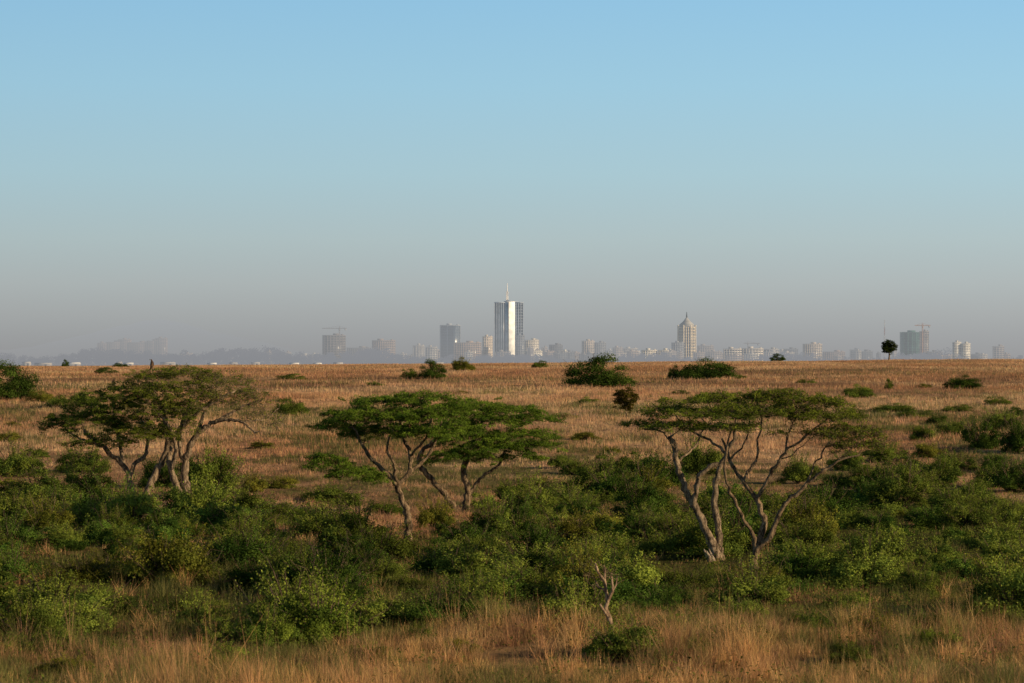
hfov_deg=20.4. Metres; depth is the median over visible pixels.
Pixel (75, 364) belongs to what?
warehouse
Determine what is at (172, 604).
bush
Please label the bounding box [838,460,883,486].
bush
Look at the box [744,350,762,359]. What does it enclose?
window
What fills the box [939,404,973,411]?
bush
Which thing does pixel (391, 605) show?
bush
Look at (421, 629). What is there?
bush
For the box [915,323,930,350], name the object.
tower crane
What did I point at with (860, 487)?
bush
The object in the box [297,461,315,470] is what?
bush
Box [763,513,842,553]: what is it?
bush
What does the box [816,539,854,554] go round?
bush
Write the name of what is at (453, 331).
window
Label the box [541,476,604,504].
bush
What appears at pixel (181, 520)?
bush
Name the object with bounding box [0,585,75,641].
bush
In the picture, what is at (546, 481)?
bush
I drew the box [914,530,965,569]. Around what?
bush
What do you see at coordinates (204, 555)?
bush
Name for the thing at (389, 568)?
bush
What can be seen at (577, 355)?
building
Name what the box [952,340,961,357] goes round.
apartment tower
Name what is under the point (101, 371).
bush
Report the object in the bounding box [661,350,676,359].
building
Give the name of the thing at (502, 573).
bush
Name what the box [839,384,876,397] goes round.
bush
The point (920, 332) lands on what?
window
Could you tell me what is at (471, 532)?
bush
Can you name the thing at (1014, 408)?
bush
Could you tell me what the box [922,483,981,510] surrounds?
bush
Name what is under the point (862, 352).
window
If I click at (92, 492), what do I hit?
bush
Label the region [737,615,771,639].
bush
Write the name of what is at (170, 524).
bush
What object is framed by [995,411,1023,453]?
bush
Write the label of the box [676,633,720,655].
bush
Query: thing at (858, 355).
building
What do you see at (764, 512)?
bush
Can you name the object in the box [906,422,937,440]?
bush
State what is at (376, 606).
bush
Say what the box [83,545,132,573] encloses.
bush
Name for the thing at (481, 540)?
bush
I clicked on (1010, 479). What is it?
bush
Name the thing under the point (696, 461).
bush
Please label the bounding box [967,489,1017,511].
bush
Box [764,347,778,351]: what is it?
office building
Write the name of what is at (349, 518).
bush
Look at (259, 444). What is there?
bush
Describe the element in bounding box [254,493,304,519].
bush
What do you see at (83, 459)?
bush
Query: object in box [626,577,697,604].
bush
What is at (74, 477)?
bush
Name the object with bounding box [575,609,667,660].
bush
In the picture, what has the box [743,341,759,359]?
tower crane
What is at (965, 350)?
apartment tower
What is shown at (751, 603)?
bush
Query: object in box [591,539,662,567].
bush
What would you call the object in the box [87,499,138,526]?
bush
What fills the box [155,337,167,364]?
apartment block
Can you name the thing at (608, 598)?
dead sapling
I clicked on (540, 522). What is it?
bush
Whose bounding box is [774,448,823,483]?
bush
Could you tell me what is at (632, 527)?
bush
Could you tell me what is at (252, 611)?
bush
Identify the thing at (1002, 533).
bush
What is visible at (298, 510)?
bush
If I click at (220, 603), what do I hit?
bush
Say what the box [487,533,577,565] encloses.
bush
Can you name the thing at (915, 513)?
bush
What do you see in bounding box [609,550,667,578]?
bush
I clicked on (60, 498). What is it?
bush
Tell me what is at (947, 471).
bush
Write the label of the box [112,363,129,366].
bush
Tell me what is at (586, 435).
bush
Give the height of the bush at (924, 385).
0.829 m
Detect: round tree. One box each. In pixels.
[611,387,639,418]
[881,339,898,360]
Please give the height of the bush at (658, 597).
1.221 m
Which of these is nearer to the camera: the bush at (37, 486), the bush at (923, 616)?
the bush at (923, 616)
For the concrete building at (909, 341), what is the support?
on the ground at (508, 652)
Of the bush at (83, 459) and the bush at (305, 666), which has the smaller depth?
the bush at (305, 666)
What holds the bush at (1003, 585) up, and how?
on the ground at (508, 652)
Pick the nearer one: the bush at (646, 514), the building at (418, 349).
the bush at (646, 514)
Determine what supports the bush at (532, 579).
on the ground at (508, 652)
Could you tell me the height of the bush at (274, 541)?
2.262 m
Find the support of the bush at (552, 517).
on the ground at (508, 652)
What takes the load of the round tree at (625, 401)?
on the ground at (508, 652)
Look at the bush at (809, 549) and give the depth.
135.60 m
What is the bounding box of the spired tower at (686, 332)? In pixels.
[677,312,695,357]
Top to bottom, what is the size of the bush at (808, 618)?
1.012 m
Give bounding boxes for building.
[322,333,345,363]
[347,346,370,363]
[372,339,395,363]
[412,344,424,363]
[425,345,436,359]
[453,341,480,362]
[464,350,472,359]
[482,335,492,363]
[495,350,510,362]
[515,333,524,361]
[525,338,538,351]
[525,349,542,362]
[527,346,533,362]
[541,346,547,356]
[544,350,551,361]
[549,343,562,351]
[553,351,566,361]
[567,350,574,361]
[574,351,579,360]
[580,353,595,361]
[582,339,593,353]
[594,341,605,353]
[594,351,606,357]
[613,346,622,361]
[623,347,637,353]
[626,350,638,360]
[641,348,656,361]
[658,348,670,354]
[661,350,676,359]
[671,341,683,357]
[677,350,682,359]
[693,351,704,360]
[697,344,713,360]
[706,350,721,361]
[723,347,742,360]
[725,353,741,360]
[742,347,763,360]
[744,352,756,360]
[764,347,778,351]
[764,350,779,355]
[783,347,797,360]
[803,342,821,360]
[823,350,844,359]
[834,354,840,360]
[850,348,856,359]
[856,349,860,359]
[857,350,872,359]
[900,330,918,356]
[919,330,928,356]
[970,352,979,358]
[978,353,987,358]
[992,344,1004,358]
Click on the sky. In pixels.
(779, 174)
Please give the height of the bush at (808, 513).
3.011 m
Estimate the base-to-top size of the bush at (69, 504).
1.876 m
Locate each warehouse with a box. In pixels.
[22,362,30,365]
[34,363,51,365]
[68,362,80,365]
[160,362,175,364]
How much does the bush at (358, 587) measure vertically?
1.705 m
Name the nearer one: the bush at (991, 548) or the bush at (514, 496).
the bush at (991, 548)
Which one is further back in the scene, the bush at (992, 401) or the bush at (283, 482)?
the bush at (992, 401)
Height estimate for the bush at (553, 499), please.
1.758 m
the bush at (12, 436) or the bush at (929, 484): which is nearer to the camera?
the bush at (929, 484)
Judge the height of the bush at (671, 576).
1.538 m
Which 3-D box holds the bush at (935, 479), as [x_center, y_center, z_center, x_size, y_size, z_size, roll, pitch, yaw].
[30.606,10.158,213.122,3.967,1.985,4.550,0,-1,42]
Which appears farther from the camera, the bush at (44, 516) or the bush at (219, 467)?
the bush at (219, 467)
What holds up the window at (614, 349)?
in the building at (617, 352)
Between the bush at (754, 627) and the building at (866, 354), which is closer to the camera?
the bush at (754, 627)
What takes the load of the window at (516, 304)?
in the office tower at (508, 320)
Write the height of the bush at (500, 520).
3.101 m
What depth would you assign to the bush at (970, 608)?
108.10 m
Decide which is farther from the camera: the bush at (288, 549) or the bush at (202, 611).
the bush at (288, 549)
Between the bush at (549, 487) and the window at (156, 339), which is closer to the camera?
the bush at (549, 487)
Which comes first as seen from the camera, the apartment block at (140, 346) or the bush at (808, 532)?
the bush at (808, 532)
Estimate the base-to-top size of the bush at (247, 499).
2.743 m
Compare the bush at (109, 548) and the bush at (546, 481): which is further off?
the bush at (546, 481)
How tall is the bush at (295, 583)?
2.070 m
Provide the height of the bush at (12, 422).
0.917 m
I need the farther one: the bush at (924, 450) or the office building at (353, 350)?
the office building at (353, 350)
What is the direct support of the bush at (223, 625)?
on the ground at (508, 652)
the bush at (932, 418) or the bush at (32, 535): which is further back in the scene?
the bush at (932, 418)
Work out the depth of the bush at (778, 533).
148.58 m
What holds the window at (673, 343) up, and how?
in the office building at (676, 346)
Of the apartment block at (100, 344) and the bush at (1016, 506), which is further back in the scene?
the apartment block at (100, 344)
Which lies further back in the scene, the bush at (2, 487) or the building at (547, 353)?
the building at (547, 353)
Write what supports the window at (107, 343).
in the apartment block at (111, 346)
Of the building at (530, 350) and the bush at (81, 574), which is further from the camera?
the building at (530, 350)
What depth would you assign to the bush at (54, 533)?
150.19 m
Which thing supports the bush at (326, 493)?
on the ground at (508, 652)
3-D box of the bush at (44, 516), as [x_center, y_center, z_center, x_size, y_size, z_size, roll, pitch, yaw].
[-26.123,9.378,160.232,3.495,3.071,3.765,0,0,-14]
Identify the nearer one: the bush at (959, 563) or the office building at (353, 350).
the bush at (959, 563)
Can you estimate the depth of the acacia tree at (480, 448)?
183.56 m
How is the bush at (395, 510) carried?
on the ground at (508, 652)
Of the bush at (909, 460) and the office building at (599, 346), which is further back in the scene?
the office building at (599, 346)
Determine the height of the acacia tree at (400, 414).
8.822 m
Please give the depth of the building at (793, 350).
7179.62 m
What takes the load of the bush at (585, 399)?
on the ground at (508, 652)
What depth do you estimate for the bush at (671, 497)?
185.74 m
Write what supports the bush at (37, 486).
on the ground at (508, 652)
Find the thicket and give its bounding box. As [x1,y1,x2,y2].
[0,465,1023,635]
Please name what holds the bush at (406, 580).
on the ground at (508, 652)
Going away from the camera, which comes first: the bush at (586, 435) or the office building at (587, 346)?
the bush at (586, 435)
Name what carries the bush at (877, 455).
on the ground at (508, 652)
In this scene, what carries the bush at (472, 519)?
on the ground at (508, 652)
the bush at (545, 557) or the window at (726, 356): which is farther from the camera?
the window at (726, 356)
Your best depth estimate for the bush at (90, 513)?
163.14 m
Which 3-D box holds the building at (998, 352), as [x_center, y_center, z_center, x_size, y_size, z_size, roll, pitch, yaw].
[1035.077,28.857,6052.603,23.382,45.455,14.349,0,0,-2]
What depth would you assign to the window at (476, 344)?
6781.69 m
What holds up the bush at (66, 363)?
on the ground at (508, 652)
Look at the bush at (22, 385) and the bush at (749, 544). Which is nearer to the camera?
the bush at (749, 544)
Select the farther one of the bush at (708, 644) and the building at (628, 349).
the building at (628, 349)
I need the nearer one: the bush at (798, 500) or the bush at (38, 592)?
the bush at (38, 592)
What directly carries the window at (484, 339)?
in the office building at (487, 344)
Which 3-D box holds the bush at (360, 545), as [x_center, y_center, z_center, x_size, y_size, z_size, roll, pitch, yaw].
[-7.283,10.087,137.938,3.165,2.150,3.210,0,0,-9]
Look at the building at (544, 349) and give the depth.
6851.96 m
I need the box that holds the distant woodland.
[0,345,1022,365]
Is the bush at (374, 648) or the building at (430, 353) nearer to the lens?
the bush at (374, 648)
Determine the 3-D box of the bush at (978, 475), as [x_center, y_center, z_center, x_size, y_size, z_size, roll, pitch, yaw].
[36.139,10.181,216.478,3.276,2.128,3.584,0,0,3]
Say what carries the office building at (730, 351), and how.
on the ground at (508, 652)
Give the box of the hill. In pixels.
[0,319,321,362]
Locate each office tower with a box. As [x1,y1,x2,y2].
[440,323,459,363]
[494,285,523,362]
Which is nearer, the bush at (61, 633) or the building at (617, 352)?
the bush at (61, 633)
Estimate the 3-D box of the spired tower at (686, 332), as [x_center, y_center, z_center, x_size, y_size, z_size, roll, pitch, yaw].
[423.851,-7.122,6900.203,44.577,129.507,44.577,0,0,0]
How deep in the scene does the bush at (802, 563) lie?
128.26 m
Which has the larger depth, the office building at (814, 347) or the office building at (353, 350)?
the office building at (353, 350)
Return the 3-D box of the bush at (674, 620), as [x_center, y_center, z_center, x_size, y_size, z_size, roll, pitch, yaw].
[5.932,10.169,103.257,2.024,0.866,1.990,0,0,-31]
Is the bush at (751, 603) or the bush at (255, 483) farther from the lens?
the bush at (255, 483)
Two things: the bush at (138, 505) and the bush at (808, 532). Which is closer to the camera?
the bush at (808, 532)
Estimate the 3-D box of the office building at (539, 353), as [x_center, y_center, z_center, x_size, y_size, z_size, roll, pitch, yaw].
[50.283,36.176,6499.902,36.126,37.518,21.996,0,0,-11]
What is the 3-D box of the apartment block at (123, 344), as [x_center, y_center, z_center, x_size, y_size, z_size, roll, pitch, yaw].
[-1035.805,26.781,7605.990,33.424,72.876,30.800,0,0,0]
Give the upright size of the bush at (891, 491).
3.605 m
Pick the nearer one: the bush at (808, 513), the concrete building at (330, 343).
the bush at (808, 513)
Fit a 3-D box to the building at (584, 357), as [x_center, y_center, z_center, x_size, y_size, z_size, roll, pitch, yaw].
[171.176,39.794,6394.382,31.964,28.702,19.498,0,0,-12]
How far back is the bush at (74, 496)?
179.08 m
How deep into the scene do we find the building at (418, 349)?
5997.74 m
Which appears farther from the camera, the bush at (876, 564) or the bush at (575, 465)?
the bush at (575, 465)
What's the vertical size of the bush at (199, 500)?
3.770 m
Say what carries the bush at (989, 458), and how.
on the ground at (508, 652)
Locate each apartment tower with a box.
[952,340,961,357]
[961,342,970,358]
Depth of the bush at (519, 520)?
162.61 m
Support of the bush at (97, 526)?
on the ground at (508, 652)
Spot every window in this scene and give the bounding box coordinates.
[107,343,118,364]
[118,340,129,361]
[129,343,146,364]
[156,339,165,358]
[324,336,344,358]
[374,341,394,362]
[414,347,423,362]
[426,348,436,359]
[441,326,459,363]
[455,343,480,362]
[484,339,491,353]
[495,303,504,351]
[515,303,522,334]
[516,336,523,361]
[525,341,538,351]
[554,354,566,361]
[582,342,593,353]
[594,343,605,353]
[614,349,622,361]
[673,343,683,357]
[679,328,694,357]
[698,346,712,356]
[706,352,720,359]
[724,350,741,359]
[726,356,741,360]
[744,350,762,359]
[806,345,821,359]
[824,353,844,359]
[851,351,855,359]
[862,352,871,359]
[900,333,918,356]
[920,332,928,352]
[953,343,960,356]
[994,347,1003,357]
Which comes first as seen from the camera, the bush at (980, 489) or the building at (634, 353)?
the bush at (980, 489)
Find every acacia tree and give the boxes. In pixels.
[32,380,182,494]
[106,363,287,495]
[300,388,487,540]
[412,395,568,513]
[617,388,770,559]
[706,382,893,579]
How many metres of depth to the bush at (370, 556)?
129.04 m
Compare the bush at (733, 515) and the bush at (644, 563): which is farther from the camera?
the bush at (733, 515)
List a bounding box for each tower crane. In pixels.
[322,326,346,360]
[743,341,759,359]
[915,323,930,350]
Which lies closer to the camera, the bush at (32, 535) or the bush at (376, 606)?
the bush at (376, 606)
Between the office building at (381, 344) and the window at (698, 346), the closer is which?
the office building at (381, 344)
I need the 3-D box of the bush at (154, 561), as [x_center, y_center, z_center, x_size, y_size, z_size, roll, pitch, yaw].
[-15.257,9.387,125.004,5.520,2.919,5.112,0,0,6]
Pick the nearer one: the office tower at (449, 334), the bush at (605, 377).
the bush at (605, 377)
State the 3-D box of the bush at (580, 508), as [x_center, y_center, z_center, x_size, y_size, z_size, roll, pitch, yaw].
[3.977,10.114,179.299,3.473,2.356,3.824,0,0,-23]
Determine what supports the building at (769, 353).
on the ground at (508, 652)
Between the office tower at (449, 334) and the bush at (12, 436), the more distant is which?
the office tower at (449, 334)
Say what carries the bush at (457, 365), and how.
on the ground at (508, 652)
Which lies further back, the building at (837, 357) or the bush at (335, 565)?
the building at (837, 357)
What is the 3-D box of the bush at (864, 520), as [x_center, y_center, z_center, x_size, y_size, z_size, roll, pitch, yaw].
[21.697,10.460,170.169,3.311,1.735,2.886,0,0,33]
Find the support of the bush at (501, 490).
on the ground at (508, 652)
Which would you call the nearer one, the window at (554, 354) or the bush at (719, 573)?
the bush at (719, 573)
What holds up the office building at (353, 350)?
on the ground at (508, 652)
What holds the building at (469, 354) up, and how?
on the ground at (508, 652)
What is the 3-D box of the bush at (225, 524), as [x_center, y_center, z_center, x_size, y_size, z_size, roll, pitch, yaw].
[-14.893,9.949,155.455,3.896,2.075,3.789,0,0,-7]
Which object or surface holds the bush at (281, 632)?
on the ground at (508, 652)
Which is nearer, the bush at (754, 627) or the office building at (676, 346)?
the bush at (754, 627)
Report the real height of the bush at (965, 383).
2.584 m
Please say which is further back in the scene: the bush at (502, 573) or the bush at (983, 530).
the bush at (983, 530)
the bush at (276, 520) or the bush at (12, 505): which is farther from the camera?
the bush at (12, 505)
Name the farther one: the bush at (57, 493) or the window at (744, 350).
the window at (744, 350)
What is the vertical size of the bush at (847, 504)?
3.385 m
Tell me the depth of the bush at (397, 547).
143.03 m
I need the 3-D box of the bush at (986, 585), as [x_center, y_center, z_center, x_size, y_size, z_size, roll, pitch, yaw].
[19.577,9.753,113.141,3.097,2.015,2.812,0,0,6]
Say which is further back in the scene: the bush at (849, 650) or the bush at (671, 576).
the bush at (671, 576)
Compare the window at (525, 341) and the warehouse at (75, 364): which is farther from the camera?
the window at (525, 341)
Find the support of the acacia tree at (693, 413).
on the ground at (508, 652)
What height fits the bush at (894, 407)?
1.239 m
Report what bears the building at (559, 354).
on the ground at (508, 652)
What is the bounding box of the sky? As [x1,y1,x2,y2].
[0,0,1023,360]
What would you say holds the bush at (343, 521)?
on the ground at (508, 652)
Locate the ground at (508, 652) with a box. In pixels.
[0,360,1023,682]
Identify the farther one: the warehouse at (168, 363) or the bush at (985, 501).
the warehouse at (168, 363)
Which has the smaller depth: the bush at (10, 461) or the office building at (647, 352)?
the bush at (10, 461)
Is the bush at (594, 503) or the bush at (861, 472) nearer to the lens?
the bush at (594, 503)
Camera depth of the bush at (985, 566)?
122.57 m
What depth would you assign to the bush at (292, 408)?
346.39 m
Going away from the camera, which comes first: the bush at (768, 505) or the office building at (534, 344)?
the bush at (768, 505)
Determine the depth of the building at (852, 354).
6831.32 m
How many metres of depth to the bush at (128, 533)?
151.39 m
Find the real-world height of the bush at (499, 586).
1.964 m
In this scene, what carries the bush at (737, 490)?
on the ground at (508, 652)
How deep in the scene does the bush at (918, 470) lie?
207.99 m
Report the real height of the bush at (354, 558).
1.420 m
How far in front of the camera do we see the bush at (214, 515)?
160.82 m
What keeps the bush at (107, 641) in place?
on the ground at (508, 652)
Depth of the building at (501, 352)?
6229.18 m
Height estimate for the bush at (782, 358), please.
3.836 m
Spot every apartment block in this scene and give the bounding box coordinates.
[97,341,105,364]
[106,340,118,364]
[118,338,131,361]
[129,341,146,364]
[147,339,154,364]
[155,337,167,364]
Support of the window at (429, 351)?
in the building at (430, 353)
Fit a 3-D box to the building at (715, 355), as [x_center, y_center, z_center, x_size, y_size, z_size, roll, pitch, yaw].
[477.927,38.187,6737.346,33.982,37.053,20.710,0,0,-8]
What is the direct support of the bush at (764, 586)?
on the ground at (508, 652)
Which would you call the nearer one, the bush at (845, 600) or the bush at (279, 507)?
the bush at (845, 600)
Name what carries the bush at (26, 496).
on the ground at (508, 652)
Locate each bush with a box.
[0,359,41,399]
[0,429,22,441]
[0,430,51,476]
[0,466,19,497]
[0,478,39,496]
[0,489,36,505]
[0,489,56,522]
[0,505,45,546]
[0,525,18,551]
[0,532,46,582]
[0,563,122,617]
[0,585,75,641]
[0,631,33,654]
[3,421,20,426]
[5,460,85,503]
[17,485,75,531]
[19,446,50,457]
[23,591,122,634]
[25,390,53,402]
[31,519,90,545]
[31,649,95,675]
[33,624,79,651]
[34,552,131,585]
[35,482,84,502]
[39,482,83,510]
[43,495,80,514]
[44,389,107,406]
[47,488,97,504]
[47,493,131,529]
[54,434,112,472]
[57,450,119,498]
[62,359,69,366]
[64,573,126,614]
[71,465,150,518]
[82,517,144,537]
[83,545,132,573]
[86,635,133,652]
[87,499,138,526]
[91,520,143,544]
[94,366,118,373]
[96,536,138,558]
[97,477,178,527]
[105,591,156,614]
[106,520,223,584]
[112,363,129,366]
[135,452,180,487]
[144,498,194,546]
[152,584,233,631]
[152,587,230,615]
[154,467,241,525]
[161,513,206,535]
[163,586,227,618]
[168,440,247,496]
[174,495,278,534]
[186,543,224,562]
[190,610,247,647]
[191,551,228,579]
[194,636,258,662]
[196,529,275,555]
[200,519,291,576]
[205,506,266,539]
[211,553,270,593]
[215,527,299,557]
[217,516,292,543]
[222,479,275,512]
[224,539,357,631]
[233,586,304,649]
[238,465,269,491]
[246,565,333,607]
[247,536,327,589]
[248,440,274,448]
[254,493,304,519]
[256,539,307,567]
[257,473,300,488]
[258,507,297,528]
[260,533,311,555]
[263,563,395,645]
[272,396,310,414]
[272,534,381,590]
[275,373,311,379]
[278,497,345,526]
[280,496,374,536]
[280,660,310,677]
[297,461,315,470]
[298,480,370,502]
[311,574,355,589]
[312,485,395,556]
[321,571,384,604]
[322,508,375,530]
[325,516,425,560]
[331,529,390,561]
[340,587,428,626]
[346,549,393,567]
[347,637,397,660]
[350,555,415,581]
[355,550,391,575]
[358,497,404,516]
[366,593,419,624]
[367,381,384,385]
[392,572,435,593]
[393,581,482,625]
[396,617,436,641]
[399,368,417,378]
[407,542,473,576]
[413,491,459,529]
[417,358,447,378]
[421,535,466,555]
[424,540,517,579]
[429,568,516,611]
[430,568,543,602]
[436,637,485,654]
[438,516,501,544]
[451,355,475,370]
[456,505,486,528]
[458,531,517,559]
[460,484,522,538]
[464,556,540,581]
[477,603,524,625]
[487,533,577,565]
[490,460,547,501]
[494,492,542,520]
[498,487,535,507]
[499,558,559,597]
[500,471,559,515]
[502,517,573,552]
[503,496,539,536]
[510,517,552,529]
[512,543,586,576]
[528,505,575,524]
[530,574,627,627]
[531,360,548,367]
[531,552,644,609]
[535,474,559,487]
[535,478,570,492]
[539,490,563,513]
[540,535,604,600]
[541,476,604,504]
[543,508,600,547]
[545,450,578,467]
[551,487,601,516]
[552,491,606,511]
[555,543,662,596]
[556,413,578,417]
[557,530,621,564]
[558,456,590,474]
[561,352,641,387]
[565,447,635,491]
[569,430,601,439]
[569,504,629,535]
[569,522,640,557]
[571,396,598,403]
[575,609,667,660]
[584,465,651,495]
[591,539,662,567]
[601,445,621,452]
[604,467,676,516]
[609,501,659,542]
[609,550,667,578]
[610,502,661,527]
[612,449,648,474]
[613,445,693,488]
[619,454,675,491]
[620,485,681,512]
[621,602,655,619]
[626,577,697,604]
[626,584,687,612]
[634,479,669,496]
[635,529,680,554]
[643,503,696,540]
[643,511,682,525]
[654,610,700,631]
[655,565,717,594]
[657,500,756,557]
[667,365,678,378]
[670,419,723,474]
[672,356,742,379]
[672,390,688,393]
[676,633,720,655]
[686,489,730,514]
[695,563,738,583]
[702,551,799,606]
[702,593,770,618]
[707,501,754,519]
[708,486,771,532]
[721,482,778,508]
[722,557,786,581]
[725,520,755,551]
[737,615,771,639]
[738,504,778,522]
[744,489,792,516]
[748,513,811,550]
[751,486,827,516]
[757,533,842,566]
[760,541,833,580]
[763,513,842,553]
[768,490,843,535]
[769,353,785,360]
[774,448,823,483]
[781,573,824,594]
[782,471,870,516]
[782,603,831,628]
[796,379,816,382]
[801,483,846,501]
[810,537,909,589]
[814,589,870,609]
[815,470,863,487]
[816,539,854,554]
[817,511,923,580]
[818,637,872,661]
[820,432,849,440]
[822,447,871,470]
[835,606,901,637]
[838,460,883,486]
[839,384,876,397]
[842,473,885,500]
[849,504,897,530]
[856,459,930,509]
[858,438,913,461]
[860,455,905,489]
[864,457,932,487]
[869,402,917,411]
[884,378,893,388]
[890,454,929,473]
[892,552,935,588]
[896,409,936,418]
[900,567,956,598]
[903,499,954,526]
[903,607,953,631]
[905,473,943,489]
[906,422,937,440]
[908,449,966,483]
[910,439,948,457]
[912,468,950,487]
[913,624,964,650]
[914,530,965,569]
[916,383,931,387]
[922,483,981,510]
[924,410,947,424]
[927,552,1004,582]
[930,472,998,503]
[933,417,964,434]
[933,500,1006,529]
[934,445,983,470]
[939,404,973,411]
[941,374,982,388]
[954,505,1018,523]
[954,589,1008,619]
[959,411,1000,449]
[959,547,1023,590]
[965,543,1023,619]
[966,517,1023,548]
[967,464,1004,487]
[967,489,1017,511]
[970,568,1014,602]
[973,533,1023,561]
[976,449,1011,471]
[978,408,1023,430]
[980,520,1023,536]
[981,451,1023,491]
[984,397,1012,404]
[990,530,1023,564]
[992,493,1023,520]
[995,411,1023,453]
[1005,406,1023,415]
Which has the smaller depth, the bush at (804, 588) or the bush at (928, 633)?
the bush at (928, 633)
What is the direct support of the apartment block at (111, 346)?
on the ground at (508, 652)
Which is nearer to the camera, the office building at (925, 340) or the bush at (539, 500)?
the bush at (539, 500)
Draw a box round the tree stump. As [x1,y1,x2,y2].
[703,549,715,561]
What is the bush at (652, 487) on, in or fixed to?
on the ground at (508, 652)
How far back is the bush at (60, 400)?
362.33 m
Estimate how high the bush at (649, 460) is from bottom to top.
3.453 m
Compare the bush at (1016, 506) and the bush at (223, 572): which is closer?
the bush at (223, 572)
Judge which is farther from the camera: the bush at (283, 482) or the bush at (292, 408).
the bush at (292, 408)
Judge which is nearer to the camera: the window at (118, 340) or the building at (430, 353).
the building at (430, 353)
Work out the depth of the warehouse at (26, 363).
3887.98 m
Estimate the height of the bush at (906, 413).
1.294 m
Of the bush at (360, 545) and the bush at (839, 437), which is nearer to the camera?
the bush at (360, 545)
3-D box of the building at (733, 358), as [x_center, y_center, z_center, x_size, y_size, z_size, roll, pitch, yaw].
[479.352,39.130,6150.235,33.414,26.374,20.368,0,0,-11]
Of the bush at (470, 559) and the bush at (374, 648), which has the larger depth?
the bush at (470, 559)
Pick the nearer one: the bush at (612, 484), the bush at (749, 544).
the bush at (749, 544)
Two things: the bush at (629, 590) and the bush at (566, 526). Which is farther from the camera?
the bush at (566, 526)
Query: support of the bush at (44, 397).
on the ground at (508, 652)
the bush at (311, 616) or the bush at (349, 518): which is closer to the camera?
the bush at (311, 616)
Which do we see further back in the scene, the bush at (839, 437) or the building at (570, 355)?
the building at (570, 355)
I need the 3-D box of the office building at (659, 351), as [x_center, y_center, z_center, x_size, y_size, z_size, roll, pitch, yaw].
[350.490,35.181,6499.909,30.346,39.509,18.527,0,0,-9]
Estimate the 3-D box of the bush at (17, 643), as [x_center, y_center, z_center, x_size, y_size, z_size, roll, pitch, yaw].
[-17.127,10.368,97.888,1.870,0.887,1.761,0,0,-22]
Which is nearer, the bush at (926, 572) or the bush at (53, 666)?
the bush at (53, 666)
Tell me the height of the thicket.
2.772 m
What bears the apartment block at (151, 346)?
on the ground at (508, 652)
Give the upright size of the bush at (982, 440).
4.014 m
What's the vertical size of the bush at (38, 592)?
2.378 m
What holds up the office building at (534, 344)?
on the ground at (508, 652)
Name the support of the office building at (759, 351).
on the ground at (508, 652)
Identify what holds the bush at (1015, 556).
on the ground at (508, 652)
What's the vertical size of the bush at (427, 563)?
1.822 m
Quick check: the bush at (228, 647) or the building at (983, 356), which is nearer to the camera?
the bush at (228, 647)
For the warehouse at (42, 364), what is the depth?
3705.67 m
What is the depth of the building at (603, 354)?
6464.01 m
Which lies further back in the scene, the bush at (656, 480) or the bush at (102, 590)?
the bush at (656, 480)
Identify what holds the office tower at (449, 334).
on the ground at (508, 652)
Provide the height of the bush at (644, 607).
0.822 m
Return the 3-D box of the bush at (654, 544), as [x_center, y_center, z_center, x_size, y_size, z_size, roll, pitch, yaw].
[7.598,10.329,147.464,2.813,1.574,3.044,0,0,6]
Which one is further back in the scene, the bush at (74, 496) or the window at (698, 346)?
the window at (698, 346)
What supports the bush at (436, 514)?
on the ground at (508, 652)
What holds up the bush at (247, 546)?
on the ground at (508, 652)
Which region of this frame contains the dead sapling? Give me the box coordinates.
[584,563,623,633]
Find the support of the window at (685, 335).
in the spired tower at (686, 332)
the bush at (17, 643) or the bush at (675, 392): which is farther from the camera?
the bush at (675, 392)
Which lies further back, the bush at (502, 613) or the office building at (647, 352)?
the office building at (647, 352)
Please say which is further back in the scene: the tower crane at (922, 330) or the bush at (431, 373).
the tower crane at (922, 330)
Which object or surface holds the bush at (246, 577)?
on the ground at (508, 652)
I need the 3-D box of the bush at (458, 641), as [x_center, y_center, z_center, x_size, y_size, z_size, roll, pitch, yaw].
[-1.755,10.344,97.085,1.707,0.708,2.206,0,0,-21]
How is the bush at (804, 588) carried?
on the ground at (508, 652)
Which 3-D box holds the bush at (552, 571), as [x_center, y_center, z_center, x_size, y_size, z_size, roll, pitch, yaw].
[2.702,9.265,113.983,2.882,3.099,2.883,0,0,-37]
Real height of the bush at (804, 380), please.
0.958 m
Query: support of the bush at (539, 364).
on the ground at (508, 652)
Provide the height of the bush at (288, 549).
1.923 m
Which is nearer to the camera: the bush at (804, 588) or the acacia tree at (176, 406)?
the bush at (804, 588)
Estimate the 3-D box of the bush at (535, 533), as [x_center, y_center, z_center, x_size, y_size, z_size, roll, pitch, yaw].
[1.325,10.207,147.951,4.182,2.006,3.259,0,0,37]

